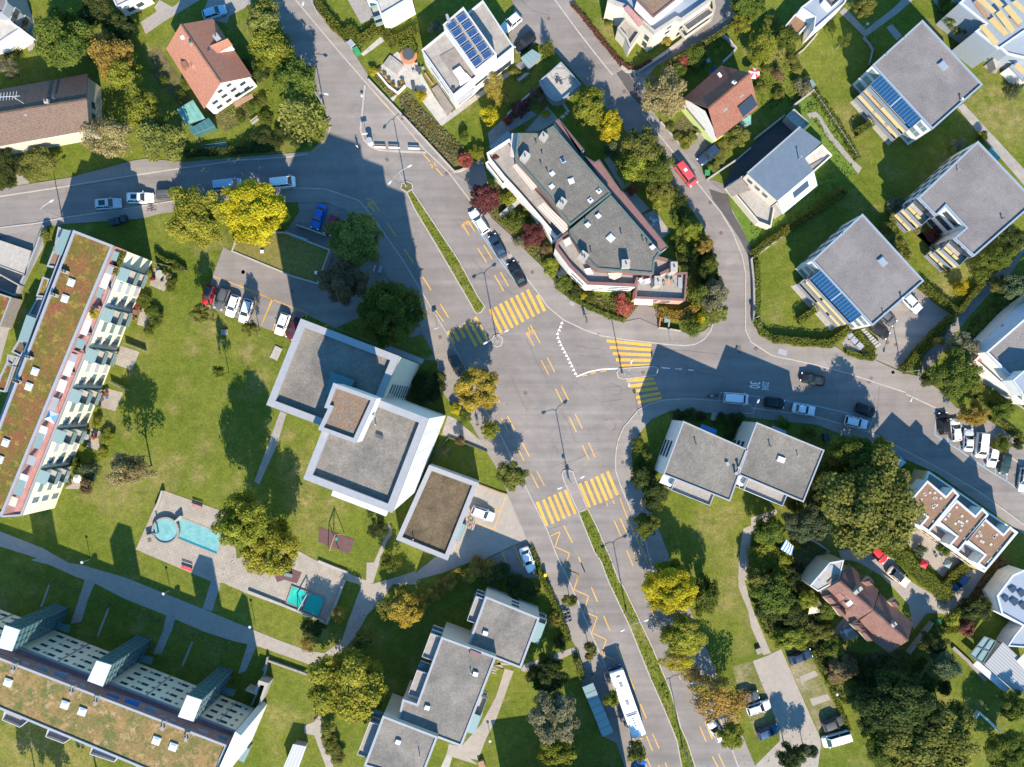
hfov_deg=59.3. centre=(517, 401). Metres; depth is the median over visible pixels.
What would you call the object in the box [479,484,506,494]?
edging
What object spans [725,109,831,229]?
modern house
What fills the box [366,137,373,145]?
advertising column
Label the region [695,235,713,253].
broadleaf tree
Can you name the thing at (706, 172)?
waste bin
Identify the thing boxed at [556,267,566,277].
steps
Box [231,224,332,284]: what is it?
lawn
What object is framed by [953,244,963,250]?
window
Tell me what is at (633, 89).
asphalt patch
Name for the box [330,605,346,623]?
broadleaf tree
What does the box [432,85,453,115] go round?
timber deck
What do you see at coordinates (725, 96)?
gabled house
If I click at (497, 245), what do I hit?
parked car
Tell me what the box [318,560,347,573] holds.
garden wall
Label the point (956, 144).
shrub
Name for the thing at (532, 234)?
broadleaf tree
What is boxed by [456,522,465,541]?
bicycle shelter
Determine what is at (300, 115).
broadleaf tree
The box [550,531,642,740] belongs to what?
bus stop marking
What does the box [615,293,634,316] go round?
broadleaf tree
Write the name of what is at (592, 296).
shrub
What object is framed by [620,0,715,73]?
garden wall
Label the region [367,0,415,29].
modern house
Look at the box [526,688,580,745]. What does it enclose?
broadleaf tree
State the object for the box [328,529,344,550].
swing
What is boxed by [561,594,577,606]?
broadleaf tree
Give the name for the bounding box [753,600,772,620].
shrub
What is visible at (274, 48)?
broadleaf tree
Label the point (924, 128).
window
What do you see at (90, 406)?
window
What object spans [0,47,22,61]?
hedge
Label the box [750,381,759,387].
road lettering
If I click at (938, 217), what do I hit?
window
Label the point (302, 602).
climbing frame
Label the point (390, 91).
planting bed
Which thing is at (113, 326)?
window
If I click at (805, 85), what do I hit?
shrub
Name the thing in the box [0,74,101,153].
gabled house
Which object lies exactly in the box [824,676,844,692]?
shrub
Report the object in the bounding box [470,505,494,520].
parked car
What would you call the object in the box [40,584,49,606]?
footpath
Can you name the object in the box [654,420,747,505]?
flat block
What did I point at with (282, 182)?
parked van
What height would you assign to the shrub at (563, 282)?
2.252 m
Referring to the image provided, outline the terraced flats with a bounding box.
[936,0,1023,85]
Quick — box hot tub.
[400,46,416,64]
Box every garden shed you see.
[177,100,205,127]
[189,118,217,136]
[284,740,307,766]
[737,115,750,127]
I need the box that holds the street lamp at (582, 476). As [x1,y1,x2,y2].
[557,475,584,488]
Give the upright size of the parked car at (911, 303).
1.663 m
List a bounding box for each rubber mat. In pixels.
[275,569,301,582]
[318,527,354,553]
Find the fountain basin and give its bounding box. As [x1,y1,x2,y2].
[151,517,180,543]
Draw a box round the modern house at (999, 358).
[970,294,1023,404]
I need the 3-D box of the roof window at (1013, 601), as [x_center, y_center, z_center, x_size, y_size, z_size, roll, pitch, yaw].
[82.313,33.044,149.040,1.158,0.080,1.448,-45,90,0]
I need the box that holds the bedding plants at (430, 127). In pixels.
[401,95,460,162]
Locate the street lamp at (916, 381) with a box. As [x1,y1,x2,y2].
[901,370,919,401]
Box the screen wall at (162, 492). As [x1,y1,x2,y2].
[154,490,164,510]
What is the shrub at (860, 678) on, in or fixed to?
on the planting bed at (875, 656)
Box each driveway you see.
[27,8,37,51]
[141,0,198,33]
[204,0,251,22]
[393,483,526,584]
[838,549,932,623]
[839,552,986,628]
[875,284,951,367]
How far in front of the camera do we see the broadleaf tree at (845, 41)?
150.01 m
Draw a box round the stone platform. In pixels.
[383,55,403,73]
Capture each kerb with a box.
[0,153,307,196]
[0,187,646,766]
[295,0,713,345]
[360,85,425,153]
[400,181,413,192]
[407,190,484,313]
[491,334,502,346]
[554,0,612,74]
[561,469,587,511]
[578,508,695,766]
[615,398,1023,766]
[616,366,657,379]
[642,113,1023,466]
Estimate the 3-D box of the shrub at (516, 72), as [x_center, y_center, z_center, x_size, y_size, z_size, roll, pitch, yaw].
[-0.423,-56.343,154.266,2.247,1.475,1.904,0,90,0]
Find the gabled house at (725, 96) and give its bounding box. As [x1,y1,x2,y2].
[682,65,757,144]
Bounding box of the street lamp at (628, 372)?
[621,359,632,386]
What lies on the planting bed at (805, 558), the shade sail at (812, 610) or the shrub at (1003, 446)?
the shade sail at (812, 610)
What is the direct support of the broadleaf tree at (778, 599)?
on the planting bed at (805, 558)
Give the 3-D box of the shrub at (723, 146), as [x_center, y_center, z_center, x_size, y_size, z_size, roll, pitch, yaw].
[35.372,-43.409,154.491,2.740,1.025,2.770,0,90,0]
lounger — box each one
[411,82,415,91]
[678,277,681,287]
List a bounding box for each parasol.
[45,410,58,422]
[73,475,80,482]
[749,68,759,78]
[919,560,928,568]
[943,560,951,567]
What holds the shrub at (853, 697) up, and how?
on the lawn ground at (184, 422)
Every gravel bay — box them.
[731,661,778,736]
[789,658,838,733]
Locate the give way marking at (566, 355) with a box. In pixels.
[556,322,576,374]
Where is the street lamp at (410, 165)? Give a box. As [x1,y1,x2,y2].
[388,164,411,186]
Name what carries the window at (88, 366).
in the apartment block at (66, 346)
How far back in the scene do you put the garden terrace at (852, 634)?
154.95 m
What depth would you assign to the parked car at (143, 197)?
153.90 m
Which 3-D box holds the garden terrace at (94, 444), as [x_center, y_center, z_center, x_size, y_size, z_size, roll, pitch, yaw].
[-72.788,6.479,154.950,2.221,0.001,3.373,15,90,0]
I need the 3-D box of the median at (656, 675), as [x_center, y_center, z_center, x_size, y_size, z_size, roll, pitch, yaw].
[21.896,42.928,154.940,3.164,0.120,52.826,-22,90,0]
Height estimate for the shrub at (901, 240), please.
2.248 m
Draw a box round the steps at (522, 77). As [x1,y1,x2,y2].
[516,73,528,81]
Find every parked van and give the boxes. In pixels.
[212,177,241,191]
[269,174,295,189]
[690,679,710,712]
[722,392,748,405]
[821,729,852,748]
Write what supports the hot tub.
on the garden terrace at (430, 102)
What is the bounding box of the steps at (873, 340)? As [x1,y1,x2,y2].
[861,328,880,347]
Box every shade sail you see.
[779,540,793,555]
[808,590,821,614]
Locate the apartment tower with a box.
[266,319,478,560]
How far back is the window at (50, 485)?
150.01 m
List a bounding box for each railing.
[432,437,486,459]
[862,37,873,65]
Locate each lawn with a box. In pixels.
[149,67,183,102]
[231,224,332,284]
[280,202,298,230]
[337,318,432,358]
[730,94,858,250]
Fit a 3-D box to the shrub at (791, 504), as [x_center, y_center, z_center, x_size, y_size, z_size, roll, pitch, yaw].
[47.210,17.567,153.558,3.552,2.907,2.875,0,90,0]
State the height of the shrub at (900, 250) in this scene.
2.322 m
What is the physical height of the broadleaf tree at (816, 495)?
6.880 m
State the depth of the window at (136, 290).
153.31 m
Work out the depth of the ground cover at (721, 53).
154.84 m
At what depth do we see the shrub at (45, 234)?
153.29 m
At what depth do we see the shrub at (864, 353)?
153.77 m
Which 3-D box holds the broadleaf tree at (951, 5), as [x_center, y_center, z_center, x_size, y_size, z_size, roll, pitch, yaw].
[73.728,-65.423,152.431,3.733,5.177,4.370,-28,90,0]
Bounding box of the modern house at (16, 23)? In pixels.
[0,0,36,54]
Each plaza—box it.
[136,491,236,583]
[219,551,349,621]
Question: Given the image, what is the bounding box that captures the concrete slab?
[270,345,281,360]
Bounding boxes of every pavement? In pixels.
[0,152,306,195]
[0,189,645,766]
[297,0,711,344]
[362,86,422,150]
[556,0,621,74]
[616,399,1023,766]
[643,113,1023,464]
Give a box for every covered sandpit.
[286,585,308,608]
[302,592,325,616]
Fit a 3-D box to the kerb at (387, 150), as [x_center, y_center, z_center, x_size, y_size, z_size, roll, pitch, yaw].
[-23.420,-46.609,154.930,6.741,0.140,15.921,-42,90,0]
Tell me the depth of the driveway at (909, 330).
154.96 m
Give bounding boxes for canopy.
[238,744,251,761]
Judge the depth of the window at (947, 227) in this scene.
150.27 m
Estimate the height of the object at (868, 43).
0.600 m
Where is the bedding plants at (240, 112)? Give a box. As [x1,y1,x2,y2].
[212,87,272,129]
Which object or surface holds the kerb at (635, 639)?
on the road
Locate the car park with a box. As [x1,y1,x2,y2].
[753,649,820,766]
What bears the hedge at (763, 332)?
on the lawn ground at (184, 422)
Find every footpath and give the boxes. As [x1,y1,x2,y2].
[0,531,67,562]
[15,154,28,185]
[32,558,397,664]
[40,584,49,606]
[71,601,86,623]
[78,579,94,602]
[97,608,109,636]
[153,631,170,653]
[163,611,175,631]
[181,641,192,665]
[203,582,219,610]
[238,642,256,673]
[254,411,285,483]
[304,716,332,766]
[346,574,366,585]
[366,562,379,583]
[374,523,392,561]
[441,416,485,450]
[441,755,452,766]
[447,663,513,764]
[521,647,575,671]
[738,529,750,579]
[739,580,769,654]
[743,509,776,533]
[807,112,861,173]
[840,0,911,36]
[886,24,901,39]
[920,248,1023,375]
[958,104,1023,184]
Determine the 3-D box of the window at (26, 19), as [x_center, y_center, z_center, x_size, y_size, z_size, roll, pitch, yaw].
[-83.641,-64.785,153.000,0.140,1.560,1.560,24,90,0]
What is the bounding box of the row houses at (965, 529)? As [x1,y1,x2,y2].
[901,469,1017,572]
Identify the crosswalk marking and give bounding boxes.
[447,316,487,346]
[489,289,545,332]
[536,489,575,525]
[579,471,618,507]
[606,339,650,366]
[627,377,661,403]
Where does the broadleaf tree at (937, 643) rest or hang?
on the lawn ground at (184, 422)
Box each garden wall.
[14,225,47,293]
[248,579,345,624]
[251,656,269,705]
[262,659,308,674]
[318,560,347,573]
[367,78,467,172]
[377,72,405,94]
[507,85,539,114]
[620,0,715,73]
[658,327,680,331]
[660,121,698,145]
[706,147,750,180]
[721,34,736,63]
[749,258,755,320]
[751,236,782,258]
[753,114,784,140]
[791,89,814,107]
[795,33,817,56]
[811,539,829,554]
[906,621,933,653]
[951,646,986,681]
[973,710,1000,731]
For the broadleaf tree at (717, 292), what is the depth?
149.20 m
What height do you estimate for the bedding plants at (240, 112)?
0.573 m
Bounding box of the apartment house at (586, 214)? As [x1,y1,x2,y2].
[485,119,687,304]
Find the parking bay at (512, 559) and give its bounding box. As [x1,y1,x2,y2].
[486,541,537,579]
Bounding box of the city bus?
[607,664,645,737]
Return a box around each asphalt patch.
[28,187,64,198]
[351,153,366,174]
[554,461,562,473]
[570,448,599,473]
[604,419,614,431]
[617,70,644,104]
[726,252,739,267]
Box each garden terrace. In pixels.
[65,479,79,488]
[86,429,101,449]
[99,388,122,410]
[115,346,138,369]
[137,308,149,326]
[149,268,172,290]
[348,0,372,23]
[361,37,383,55]
[377,52,451,125]
[442,72,509,125]
[488,111,536,144]
[525,106,557,131]
[604,157,631,189]
[624,192,649,213]
[644,210,669,237]
[791,284,836,330]
[834,618,859,640]
[850,100,897,144]
[907,528,959,576]
[980,376,1023,408]
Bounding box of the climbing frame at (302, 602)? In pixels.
[296,590,311,611]
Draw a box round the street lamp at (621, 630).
[620,610,648,631]
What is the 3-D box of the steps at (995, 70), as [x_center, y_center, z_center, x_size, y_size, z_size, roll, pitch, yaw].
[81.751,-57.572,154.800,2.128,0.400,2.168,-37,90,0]
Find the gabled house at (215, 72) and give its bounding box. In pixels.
[166,19,256,114]
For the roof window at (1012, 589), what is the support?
in the modern house at (1003, 590)
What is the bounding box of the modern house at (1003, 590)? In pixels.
[982,565,1023,625]
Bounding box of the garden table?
[155,270,162,277]
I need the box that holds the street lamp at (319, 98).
[314,91,328,106]
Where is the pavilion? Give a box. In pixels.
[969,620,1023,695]
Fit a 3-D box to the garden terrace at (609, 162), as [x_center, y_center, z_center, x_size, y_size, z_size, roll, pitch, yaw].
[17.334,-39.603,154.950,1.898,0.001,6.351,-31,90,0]
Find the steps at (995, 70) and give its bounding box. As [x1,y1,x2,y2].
[983,65,999,73]
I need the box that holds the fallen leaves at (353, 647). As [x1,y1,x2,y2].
[309,587,423,719]
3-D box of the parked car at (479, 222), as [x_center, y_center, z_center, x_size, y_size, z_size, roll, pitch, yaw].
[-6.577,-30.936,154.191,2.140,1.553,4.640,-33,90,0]
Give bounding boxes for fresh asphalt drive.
[709,189,749,256]
[724,121,791,187]
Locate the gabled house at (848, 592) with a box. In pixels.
[799,553,912,652]
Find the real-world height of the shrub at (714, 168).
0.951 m
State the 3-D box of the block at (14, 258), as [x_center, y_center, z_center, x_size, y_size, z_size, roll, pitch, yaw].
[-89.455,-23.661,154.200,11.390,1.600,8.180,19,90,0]
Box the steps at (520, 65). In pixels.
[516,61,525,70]
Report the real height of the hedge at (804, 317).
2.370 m
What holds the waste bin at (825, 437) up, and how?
on the lawn ground at (184, 422)
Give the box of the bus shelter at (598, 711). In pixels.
[582,682,612,736]
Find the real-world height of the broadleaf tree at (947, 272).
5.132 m
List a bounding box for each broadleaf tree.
[0,56,20,80]
[0,147,20,190]
[15,146,58,182]
[31,5,94,70]
[76,0,113,27]
[79,115,134,157]
[80,478,93,493]
[87,31,133,82]
[101,9,137,41]
[105,452,158,486]
[106,52,142,89]
[123,87,162,127]
[135,114,187,162]
[164,185,227,248]
[188,302,217,323]
[209,488,270,546]
[211,365,228,378]
[217,178,289,247]
[239,517,301,576]
[241,320,259,336]
[245,0,284,35]
[246,26,294,75]
[272,53,318,95]
[276,96,331,146]
[299,635,316,652]
[300,619,327,637]
[304,648,388,723]
[316,255,370,306]
[324,211,383,266]
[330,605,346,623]
[350,628,373,649]
[356,279,428,348]
[366,514,389,539]
[379,551,402,572]
[380,592,401,611]
[387,588,424,628]
[453,366,498,412]
[469,182,499,214]
[479,105,499,126]
[480,419,500,440]
[483,72,502,98]
[494,460,529,492]
[520,223,546,248]
[525,652,570,692]
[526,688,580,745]
[536,741,581,766]
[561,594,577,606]
[572,85,604,129]
[583,641,596,660]
[596,108,624,141]
[602,689,618,706]
[614,151,648,186]
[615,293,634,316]
[621,124,663,162]
[625,739,646,763]
[630,465,653,490]
[632,512,660,541]
[640,145,674,186]
[640,475,668,512]
[640,567,698,614]
[641,65,686,118]
[645,181,674,205]
[648,194,671,210]
[653,559,684,588]
[656,650,697,673]
[658,612,708,655]
[680,317,701,338]
[681,218,702,240]
[683,664,700,683]
[685,283,707,307]
[685,672,735,701]
[689,675,750,723]
[692,572,720,617]
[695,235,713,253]
[699,254,718,279]
[701,277,728,312]
[704,303,728,323]
[713,718,744,749]
[723,125,750,148]
[728,0,756,24]
[728,13,750,35]
[745,565,774,589]
[746,28,777,66]
[749,573,795,614]
[750,0,766,19]
[753,513,783,545]
[768,596,806,629]
[769,627,811,650]
[775,25,801,51]
[775,740,806,766]
[780,502,831,543]
[794,590,818,609]
[799,742,818,757]
[806,467,834,506]
[808,624,834,641]
[814,598,836,621]
[815,443,926,559]
[820,634,844,657]
[823,653,858,684]
[825,435,875,475]
[834,32,851,48]
[852,0,877,19]
[853,668,938,732]
[856,709,879,737]
[863,729,907,766]
[873,436,894,454]
[875,703,981,766]
[910,689,945,733]
[915,627,950,653]
[919,367,935,387]
[926,346,984,399]
[926,649,962,680]
[932,337,945,345]
[935,698,976,736]
[936,544,950,556]
[940,267,952,277]
[943,1,957,29]
[944,609,962,626]
[946,331,980,358]
[952,26,966,34]
[953,398,991,426]
[954,597,993,620]
[957,620,974,636]
[970,263,991,284]
[975,239,1016,271]
[983,729,1023,766]
[989,274,1008,294]
[991,397,1017,419]
[996,689,1023,721]
[998,223,1023,251]
[999,274,1023,299]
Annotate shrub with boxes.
[39,229,51,240]
[72,461,85,478]
[83,472,96,481]
[89,310,98,318]
[91,416,101,427]
[98,433,111,444]
[98,446,108,458]
[101,427,110,437]
[105,433,114,440]
[137,292,151,308]
[143,322,154,334]
[145,305,160,317]
[149,316,161,328]
[154,310,162,320]
[159,74,169,85]
[165,279,176,291]
[170,263,180,271]
[175,89,185,99]
[180,78,190,90]
[234,113,245,123]
[240,58,254,72]
[245,99,261,114]
[245,132,262,150]
[251,66,270,82]
[255,95,267,107]
[257,111,273,126]
[257,127,272,144]
[268,137,284,151]
[273,125,294,141]
[289,135,303,148]
[320,722,335,738]
[320,734,338,749]
[325,742,340,756]
[330,749,346,766]
[368,66,377,75]
[411,369,435,392]
[411,389,429,407]
[415,90,427,101]
[418,593,430,609]
[424,589,440,601]
[425,381,447,401]
[427,18,443,33]
[431,372,445,386]
[434,580,448,596]
[442,574,457,591]
[449,567,461,579]
[450,402,460,414]
[455,435,464,445]
[458,152,473,167]
[459,131,468,142]
[459,409,471,424]
[460,567,477,583]
[468,144,483,160]
[468,555,485,577]
[480,565,498,587]
[481,559,496,579]
[491,154,499,159]
[492,89,510,107]
[493,561,510,579]
[500,191,515,205]
[501,209,525,232]
[501,572,517,587]
[502,114,513,125]
[506,574,532,598]
[509,68,520,77]
[511,99,530,118]
[512,236,525,247]
[522,207,530,215]
[523,583,540,601]
[528,85,546,104]
[540,242,552,255]
[541,110,550,117]
[542,257,557,277]
[546,611,560,628]
[553,635,565,649]
[554,274,572,291]
[569,284,581,297]
[586,292,596,303]
[604,18,613,25]
[626,290,632,299]
[627,184,637,196]
[630,438,643,450]
[630,448,647,462]
[631,459,643,470]
[641,453,651,466]
[643,466,656,477]
[660,36,670,45]
[665,123,675,131]
[670,234,679,247]
[672,62,687,79]
[672,185,682,199]
[672,409,684,420]
[673,132,683,140]
[674,195,687,211]
[677,56,690,67]
[677,251,688,262]
[679,136,692,149]
[680,260,696,275]
[683,407,697,421]
[684,43,707,68]
[689,131,697,141]
[689,246,702,262]
[692,271,708,286]
[694,312,705,323]
[695,411,706,421]
[701,251,716,258]
[708,161,719,172]
[709,273,721,280]
[713,153,725,163]
[714,411,727,424]
[717,141,730,154]
[723,428,736,439]
[725,413,740,428]
[734,411,744,424]
[746,543,769,570]
[749,564,769,573]
[753,80,767,93]
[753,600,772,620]
[755,540,776,555]
[761,62,773,73]
[762,14,778,29]
[763,547,785,570]
[771,66,784,82]
[772,88,784,99]
[772,564,791,582]
[773,617,789,632]
[776,415,791,429]
[776,551,791,565]
[785,498,803,512]
[785,566,799,585]
[787,51,798,64]
[787,577,807,597]
[792,62,803,74]
[792,76,814,96]
[792,540,802,549]
[799,609,814,628]
[800,541,812,551]
[801,424,817,438]
[805,490,824,507]
[817,460,828,470]
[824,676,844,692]
[829,651,846,662]
[836,689,852,705]
[842,678,858,695]
[850,693,857,705]
[854,673,872,693]
[861,344,873,357]
[879,221,896,234]
[883,230,900,243]
[887,195,904,212]
[889,210,899,224]
[890,235,905,248]
[895,243,909,257]
[900,250,912,261]
[908,656,927,673]
[914,224,923,234]
[915,544,928,557]
[920,672,937,693]
[924,228,940,243]
[937,679,951,696]
[938,0,951,10]
[939,0,949,6]
[950,137,966,151]
[950,147,962,153]
[951,280,968,295]
[963,388,977,396]
[975,130,987,144]
[975,380,984,394]
[990,434,1011,454]
[1011,438,1023,449]
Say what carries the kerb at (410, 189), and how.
on the road
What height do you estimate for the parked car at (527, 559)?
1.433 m
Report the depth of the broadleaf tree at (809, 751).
150.50 m
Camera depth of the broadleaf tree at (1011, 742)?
148.27 m
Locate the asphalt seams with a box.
[84,11,984,621]
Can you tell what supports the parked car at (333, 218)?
on the road
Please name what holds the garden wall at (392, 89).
on the lawn ground at (184, 422)
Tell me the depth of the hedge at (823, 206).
153.87 m
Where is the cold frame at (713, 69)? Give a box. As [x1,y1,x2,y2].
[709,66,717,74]
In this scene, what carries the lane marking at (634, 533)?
on the road
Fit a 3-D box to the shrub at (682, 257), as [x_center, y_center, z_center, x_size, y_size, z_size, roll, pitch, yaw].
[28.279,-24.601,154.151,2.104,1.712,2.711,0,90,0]
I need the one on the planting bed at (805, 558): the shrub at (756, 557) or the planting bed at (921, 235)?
the shrub at (756, 557)
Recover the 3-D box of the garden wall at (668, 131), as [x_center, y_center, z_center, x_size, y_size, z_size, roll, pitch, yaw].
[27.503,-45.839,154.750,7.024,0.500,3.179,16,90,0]
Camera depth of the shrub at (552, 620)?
152.96 m
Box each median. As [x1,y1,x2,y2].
[408,191,483,312]
[580,509,693,766]
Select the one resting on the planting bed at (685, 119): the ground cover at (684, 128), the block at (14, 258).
the ground cover at (684, 128)
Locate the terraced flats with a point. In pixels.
(994, 34)
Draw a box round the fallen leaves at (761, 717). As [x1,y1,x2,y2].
[726,651,810,764]
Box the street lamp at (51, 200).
[40,199,62,217]
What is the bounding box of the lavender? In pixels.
[400,92,463,165]
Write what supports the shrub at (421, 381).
on the lawn ground at (184, 422)
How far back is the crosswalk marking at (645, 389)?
154.97 m
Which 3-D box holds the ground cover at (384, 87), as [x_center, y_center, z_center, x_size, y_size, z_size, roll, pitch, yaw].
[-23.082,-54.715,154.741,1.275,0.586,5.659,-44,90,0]
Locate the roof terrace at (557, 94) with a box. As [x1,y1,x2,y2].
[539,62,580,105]
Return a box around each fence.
[108,381,129,390]
[815,91,857,154]
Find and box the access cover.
[778,348,786,355]
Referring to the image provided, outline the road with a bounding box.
[0,0,1023,766]
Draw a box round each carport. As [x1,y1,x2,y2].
[521,49,541,70]
[988,148,1000,159]
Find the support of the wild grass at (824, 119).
on the lawn at (812, 128)
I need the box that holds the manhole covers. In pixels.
[147,17,897,541]
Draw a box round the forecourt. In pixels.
[0,232,43,360]
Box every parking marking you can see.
[213,276,523,569]
[478,231,1023,494]
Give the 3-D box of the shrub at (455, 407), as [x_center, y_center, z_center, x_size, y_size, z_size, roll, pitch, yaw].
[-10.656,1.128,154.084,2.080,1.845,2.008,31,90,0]
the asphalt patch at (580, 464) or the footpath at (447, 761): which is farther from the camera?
the asphalt patch at (580, 464)
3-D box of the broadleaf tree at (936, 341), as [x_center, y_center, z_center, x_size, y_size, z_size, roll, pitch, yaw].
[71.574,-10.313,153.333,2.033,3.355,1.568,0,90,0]
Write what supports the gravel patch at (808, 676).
on the gravel bay at (814, 687)
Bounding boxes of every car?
[94,197,122,209]
[126,191,154,203]
[155,187,176,200]
[201,4,226,19]
[201,284,216,305]
[214,286,230,310]
[225,294,240,317]
[238,298,253,322]
[274,311,290,335]
[285,316,299,339]
[310,203,327,229]
[323,214,339,235]
[448,354,465,376]
[469,208,489,235]
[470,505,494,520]
[488,233,506,258]
[501,12,522,32]
[507,260,527,287]
[514,31,536,52]
[519,546,535,572]
[634,759,645,766]
[674,160,697,187]
[696,143,720,165]
[707,720,721,742]
[737,689,759,702]
[745,699,770,715]
[756,723,779,740]
[764,397,784,408]
[787,648,812,664]
[791,403,815,415]
[799,372,825,386]
[821,714,844,731]
[843,415,867,428]
[854,403,875,417]
[869,322,889,339]
[869,549,887,563]
[880,312,897,326]
[885,565,909,587]
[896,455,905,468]
[902,293,922,313]
[936,412,950,434]
[949,418,961,441]
[950,573,970,591]
[961,428,975,451]
[973,432,989,457]
[984,446,998,466]
[997,453,1011,474]
[1016,467,1023,491]
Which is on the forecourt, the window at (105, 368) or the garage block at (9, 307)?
the garage block at (9, 307)
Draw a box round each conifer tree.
[78,458,101,476]
[540,39,554,59]
[602,140,620,159]
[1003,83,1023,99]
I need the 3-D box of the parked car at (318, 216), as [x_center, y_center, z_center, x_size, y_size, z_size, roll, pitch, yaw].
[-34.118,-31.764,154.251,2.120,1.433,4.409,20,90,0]
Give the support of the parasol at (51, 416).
on the apartment block at (66, 346)
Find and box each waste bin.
[108,218,116,226]
[113,217,122,224]
[120,215,128,222]
[346,39,355,49]
[352,46,360,56]
[663,316,668,322]
[704,170,709,175]
[821,433,829,442]
[845,332,853,338]
[848,336,858,344]
[854,342,863,349]
[934,618,940,623]
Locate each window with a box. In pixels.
[9,13,17,23]
[11,7,20,18]
[20,19,27,30]
[22,15,29,25]
[31,497,39,503]
[37,483,43,491]
[41,495,48,501]
[46,483,52,490]
[51,493,58,499]
[53,443,59,451]
[62,443,68,450]
[68,403,75,411]
[71,442,77,449]
[77,403,83,411]
[84,362,91,371]
[86,403,92,411]
[93,363,99,372]
[96,381,102,385]
[100,322,107,331]
[102,364,108,372]
[109,300,116,305]
[109,324,115,333]
[116,282,123,292]
[117,325,123,334]
[124,285,130,294]
[127,5,135,11]
[132,287,139,296]
[135,1,144,7]
[387,384,393,397]
[475,74,487,86]
[493,59,510,74]
[641,40,647,47]
[644,33,649,41]
[793,180,808,197]
[798,269,807,277]
[804,266,813,275]
[809,264,818,272]
[856,82,865,91]
[862,75,872,85]
[869,69,878,79]
[909,127,916,132]
[911,198,924,208]
[920,125,927,131]
[922,208,934,218]
[927,219,934,224]
[935,215,942,220]
[939,219,947,225]
[942,211,950,217]
[943,224,951,230]
[947,216,955,222]
[947,238,960,246]
[951,221,959,227]
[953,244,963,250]
[958,249,971,258]
[1001,595,1009,602]
[1008,586,1016,592]
[1009,598,1018,605]
[1017,590,1023,596]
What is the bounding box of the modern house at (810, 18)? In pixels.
[785,0,845,43]
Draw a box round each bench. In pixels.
[181,565,191,571]
[191,503,201,509]
[203,142,226,148]
[250,116,258,124]
[424,72,432,84]
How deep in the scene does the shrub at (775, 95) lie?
153.92 m
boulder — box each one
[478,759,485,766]
[755,647,761,654]
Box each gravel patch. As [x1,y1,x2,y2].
[800,671,817,681]
[810,694,830,705]
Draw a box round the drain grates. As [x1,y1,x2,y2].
[0,90,894,383]
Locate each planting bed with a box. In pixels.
[147,47,190,106]
[206,81,268,131]
[373,74,396,96]
[398,91,464,166]
[490,184,637,319]
[670,115,696,138]
[751,544,829,672]
[830,645,904,686]
[914,230,931,246]
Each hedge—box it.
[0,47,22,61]
[69,457,80,464]
[112,250,126,275]
[153,250,187,271]
[182,144,275,158]
[313,0,421,47]
[347,30,392,49]
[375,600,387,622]
[397,37,418,53]
[529,546,543,574]
[534,567,572,643]
[555,284,625,323]
[570,1,652,70]
[572,656,585,680]
[656,301,700,322]
[667,22,732,65]
[675,243,697,263]
[748,187,847,257]
[753,260,773,340]
[772,325,852,348]
[795,304,818,324]
[811,649,852,731]
[812,89,861,161]
[845,349,877,360]
[852,119,874,137]
[853,329,875,353]
[879,541,954,603]
[897,314,956,373]
[917,281,963,316]
[931,619,961,634]
[938,561,970,592]
[957,276,991,312]
[959,556,1010,623]
[976,394,1012,409]
[989,416,1023,440]
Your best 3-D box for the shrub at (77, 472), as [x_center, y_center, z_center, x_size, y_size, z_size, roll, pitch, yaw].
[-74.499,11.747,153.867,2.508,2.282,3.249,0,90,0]
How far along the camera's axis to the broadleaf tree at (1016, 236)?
149.94 m
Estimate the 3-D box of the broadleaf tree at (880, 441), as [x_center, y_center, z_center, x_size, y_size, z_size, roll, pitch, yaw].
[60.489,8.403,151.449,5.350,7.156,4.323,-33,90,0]
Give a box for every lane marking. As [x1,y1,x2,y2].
[312,128,329,151]
[367,154,724,766]
[576,367,693,376]
[620,498,649,567]
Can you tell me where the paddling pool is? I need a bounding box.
[177,515,221,554]
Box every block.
[0,227,151,516]
[0,240,31,296]
[0,294,21,334]
[0,602,272,766]
[221,329,227,334]
[357,586,546,766]
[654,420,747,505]
[732,421,823,505]
[795,214,923,329]
[852,20,982,144]
[892,141,1023,271]
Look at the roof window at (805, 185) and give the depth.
149.21 m
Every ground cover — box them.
[16,568,78,590]
[93,593,160,623]
[175,626,242,656]
[370,74,396,96]
[491,184,636,320]
[670,201,721,314]
[675,115,693,137]
[688,38,732,76]
[751,12,807,109]
[751,535,801,580]
[751,563,831,660]
[821,652,907,692]
[964,273,1023,338]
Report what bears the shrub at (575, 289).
on the planting bed at (504, 227)
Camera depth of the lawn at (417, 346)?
154.90 m
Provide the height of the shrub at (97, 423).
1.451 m
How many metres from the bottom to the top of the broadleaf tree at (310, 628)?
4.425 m
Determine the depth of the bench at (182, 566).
154.47 m
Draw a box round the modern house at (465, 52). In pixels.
[421,0,513,108]
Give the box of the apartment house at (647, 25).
[603,0,713,56]
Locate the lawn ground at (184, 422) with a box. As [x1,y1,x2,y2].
[0,0,1023,766]
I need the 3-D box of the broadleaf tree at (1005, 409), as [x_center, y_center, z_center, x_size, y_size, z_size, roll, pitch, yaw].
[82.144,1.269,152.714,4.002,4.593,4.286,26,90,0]
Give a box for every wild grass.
[409,191,479,310]
[580,514,615,579]
[605,563,692,764]
[751,207,803,247]
[797,93,851,157]
[808,157,854,208]
[811,118,840,156]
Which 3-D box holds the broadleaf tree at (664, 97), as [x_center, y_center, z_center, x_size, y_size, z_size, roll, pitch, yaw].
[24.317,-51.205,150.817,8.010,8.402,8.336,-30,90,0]
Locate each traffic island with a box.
[402,182,411,190]
[492,335,501,345]
[563,470,585,511]
[618,367,656,377]
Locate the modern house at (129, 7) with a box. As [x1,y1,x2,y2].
[113,0,153,15]
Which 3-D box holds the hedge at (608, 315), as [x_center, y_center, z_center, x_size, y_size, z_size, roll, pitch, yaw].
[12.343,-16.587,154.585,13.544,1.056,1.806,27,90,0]
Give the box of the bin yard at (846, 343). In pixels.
[842,338,860,352]

